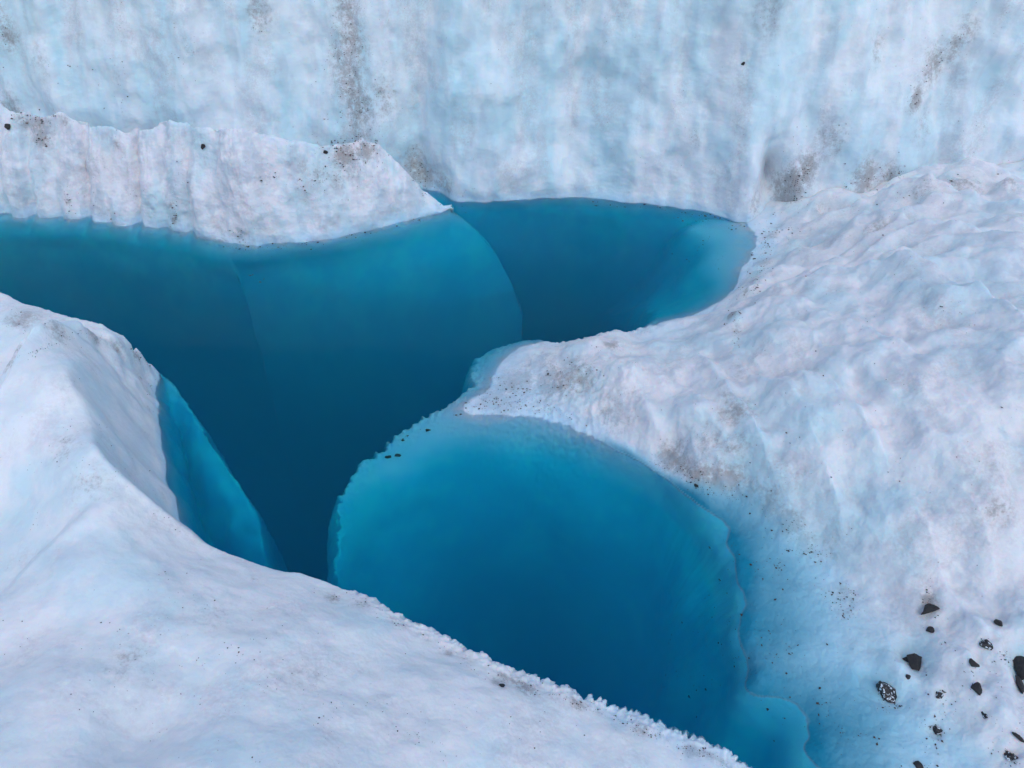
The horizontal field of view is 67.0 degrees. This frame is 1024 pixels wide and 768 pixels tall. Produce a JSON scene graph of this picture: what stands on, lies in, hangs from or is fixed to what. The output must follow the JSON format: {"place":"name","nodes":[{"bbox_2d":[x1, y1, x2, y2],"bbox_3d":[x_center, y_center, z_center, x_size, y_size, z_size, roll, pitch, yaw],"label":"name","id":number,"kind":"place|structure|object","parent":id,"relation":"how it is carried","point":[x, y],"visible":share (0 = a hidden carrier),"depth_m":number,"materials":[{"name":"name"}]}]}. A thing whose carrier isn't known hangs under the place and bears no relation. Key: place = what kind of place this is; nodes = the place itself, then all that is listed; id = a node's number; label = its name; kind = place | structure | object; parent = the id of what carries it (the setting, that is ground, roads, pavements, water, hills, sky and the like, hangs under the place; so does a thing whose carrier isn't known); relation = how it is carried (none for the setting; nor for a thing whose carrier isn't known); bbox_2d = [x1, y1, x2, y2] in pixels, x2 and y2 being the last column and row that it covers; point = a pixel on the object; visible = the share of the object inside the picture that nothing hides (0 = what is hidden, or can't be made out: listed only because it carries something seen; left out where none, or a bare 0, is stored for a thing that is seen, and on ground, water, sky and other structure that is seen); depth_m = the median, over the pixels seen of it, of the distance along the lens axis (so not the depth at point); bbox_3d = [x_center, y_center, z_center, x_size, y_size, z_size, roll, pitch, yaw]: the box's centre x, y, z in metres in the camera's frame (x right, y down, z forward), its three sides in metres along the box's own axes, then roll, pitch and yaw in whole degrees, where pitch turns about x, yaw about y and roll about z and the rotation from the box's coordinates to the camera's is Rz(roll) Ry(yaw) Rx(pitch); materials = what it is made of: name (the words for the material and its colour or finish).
{"place":"outdoors","nodes":[
{"label":"outdoors","id":0,"kind":"place"},
{"bbox_2d":[0,103,453,245],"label":"ice ledge","id":1,"kind":"object","parent":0,"point":[105,171],"visible":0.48,"depth_m":12.03,"materials":[{"name":"white ice"}]},
{"bbox_2d":[4,124,10,129],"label":"stone","id":2,"kind":"object","parent":1,"relation":"on","point":[7,126],"visible":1,"depth_m":12.21,"materials":[{"name":"black stone"}]},
{"bbox_2d":[11,109,382,236],"bbox_3d":[-5.068,-3.487,12.392,6.275,1.433,2.442,2,40,2],"label":"ledge grit","id":3,"kind":"object","parent":1,"relation":"on","point":[267,163],"visible":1,"depth_m":12.02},
{"bbox_2d":[0,292,750,767],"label":"ice ridge","id":4,"kind":"structure","parent":0,"point":[94,530],"depth_m":5.74,"materials":[{"name":"white ice"}]},
{"bbox_2d":[2,308,722,765],"bbox_3d":[-3.358,-1.520,8.925,10.189,2.797,11.728,0,40,0],"label":"ridge grit","id":5,"kind":"object","parent":4,"relation":"on","point":[422,634],"visible":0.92,"depth_m":6.04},
{"bbox_2d":[0,189,818,767],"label":"meltwater","id":6,"kind":"structure","parent":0,"point":[316,421],"depth_m":8.70,"materials":[{"name":"liquid"}]},
{"bbox_2d":[228,201,744,282],"bbox_3d":[-0.221,-2.422,12.213,8.725,0.013,2.400,-3,40,-4],"label":"floating grit","id":7,"kind":"object","parent":6,"relation":"on","point":[466,212],"visible":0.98,"depth_m":12.24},
{"bbox_2d":[0,0,1023,222],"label":"ice cliff","id":8,"kind":"structure","parent":0,"point":[621,100],"depth_m":12.24,"materials":[{"name":"white ice"}]},
{"bbox_2d":[2,8,1023,763],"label":"cliff grit","id":9,"kind":"object","parent":8,"relation":"on","point":[474,188],"visible":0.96,"depth_m":12.38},
{"bbox_2d":[463,157,1023,767],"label":"ice slope","id":10,"kind":"structure","parent":0,"point":[917,385],"depth_m":7.44,"materials":[{"name":"white ice"}]},
{"bbox_2d":[465,174,1019,767],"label":"slope grit","id":11,"kind":"object","parent":10,"relation":"on","point":[773,508],"visible":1,"depth_m":7.62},
{"bbox_2d":[731,490,943,754],"bbox_3d":[1.161,0.864,9.555,4.845,2.378,8.526,0,40,0],"label":"sunken grit","id":12,"kind":"object","parent":10,"relation":"on","point":[801,666],"visible":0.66,"depth_m":6.47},
{"bbox_2d":[876,681,896,702],"bbox_3d":[3.034,2.481,6.258,0.140,0.125,0.174,-37,50,-13],"label":"stone","id":13,"kind":"object","parent":10,"relation":"on","point":[886,691],"visible":1,"depth_m":6.23,"materials":[{"name":"grey stone"}]},
{"bbox_2d":[907,653,921,670],"bbox_3d":[3.330,2.298,6.376,0.120,0.120,0.144,-29,34,23],"label":"stone","id":14,"kind":"object","parent":10,"relation":"on","point":[914,660],"visible":1,"depth_m":6.36,"materials":[{"name":"grey stone"}]},
{"bbox_2d":[913,761,923,767],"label":"stone","id":15,"kind":"object","parent":10,"relation":"on","point":[917,764],"visible":1,"depth_m":5.82,"materials":[{"name":"black stone"}]},
{"bbox_2d":[921,603,939,614],"bbox_3d":[3.580,1.933,6.624,0.146,0.100,0.108,-37,51,-20],"label":"stone","id":16,"kind":"object","parent":10,"relation":"on","point":[928,607],"visible":1,"depth_m":6.61,"materials":[{"name":"black stone"}]},
{"bbox_2d":[926,626,934,632],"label":"stone","id":17,"kind":"object","parent":10,"relation":"on","point":[930,629],"visible":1,"depth_m":6.51,"materials":[{"name":"grey stone"}]},
{"bbox_2d":[933,725,942,734],"bbox_3d":[3.290,2.684,5.985,0.076,0.040,0.061,23,78,25],"label":"stone","id":18,"kind":"object","parent":10,"relation":"on","point":[937,730],"visible":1,"depth_m":5.98,"materials":[{"name":"grey stone"}]},
{"bbox_2d":[936,691,943,698],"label":"stone","id":19,"kind":"object","parent":10,"relation":"on","point":[939,695],"visible":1,"depth_m":6.10,"materials":[{"name":"grey stone"}]},
{"bbox_2d":[969,658,979,666],"bbox_3d":[3.648,2.201,6.104,0.080,0.049,0.068,4,57,5],"label":"stone","id":20,"kind":"object","parent":10,"relation":"on","point":[972,663],"visible":1,"depth_m":6.08,"materials":[{"name":"grey stone"}]},
{"bbox_2d":[971,682,981,694],"bbox_3d":[3.619,2.360,6.008,0.076,0.041,0.084,-23,45,-25],"label":"stone","id":21,"kind":"object","parent":10,"relation":"on","point":[976,687],"visible":1,"depth_m":6.00,"materials":[{"name":"grey stone"}]},
{"bbox_2d":[981,711,987,718],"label":"stone","id":22,"kind":"object","parent":10,"relation":"on","point":[985,715],"visible":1,"depth_m":5.91,"materials":[{"name":"grey stone"}]},
{"bbox_2d":[979,639,992,649],"bbox_3d":[3.832,2.099,6.251,0.096,0.044,0.083,15,42,17],"label":"stone","id":23,"kind":"object","parent":10,"relation":"on","point":[986,644],"visible":1,"depth_m":6.23,"materials":[{"name":"grey stone"}]},
{"bbox_2d":[994,619,1002,626],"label":"stone","id":24,"kind":"object","parent":10,"relation":"on","point":[997,622],"visible":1,"depth_m":6.34,"materials":[{"name":"grey stone"}]},
{"bbox_2d":[1004,751,1017,760],"bbox_3d":[3.689,2.753,5.719,0.095,0.056,0.077,-9,33,31],"label":"stone","id":25,"kind":"object","parent":10,"relation":"on","point":[1009,756],"visible":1,"depth_m":5.70,"materials":[{"name":"black stone"}]},
{"bbox_2d":[1012,732,1023,742],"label":"stone","id":26,"kind":"object","parent":10,"relation":"on","point":[1019,737],"visible":1,"depth_m":5.74,"materials":[{"name":"black stone"}]},
{"bbox_2d":[1013,656,1023,679],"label":"stone","id":27,"kind":"object","parent":10,"relation":"on","point":[1018,662],"visible":0.93,"depth_m":6.17,"materials":[{"name":"grey stone"}]},
{"bbox_2d":[1015,675,1023,693],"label":"stone","id":28,"kind":"object","parent":10,"relation":"on","point":[1020,684],"visible":1,"depth_m":6.03,"materials":[{"name":"grey stone"}]}
]}

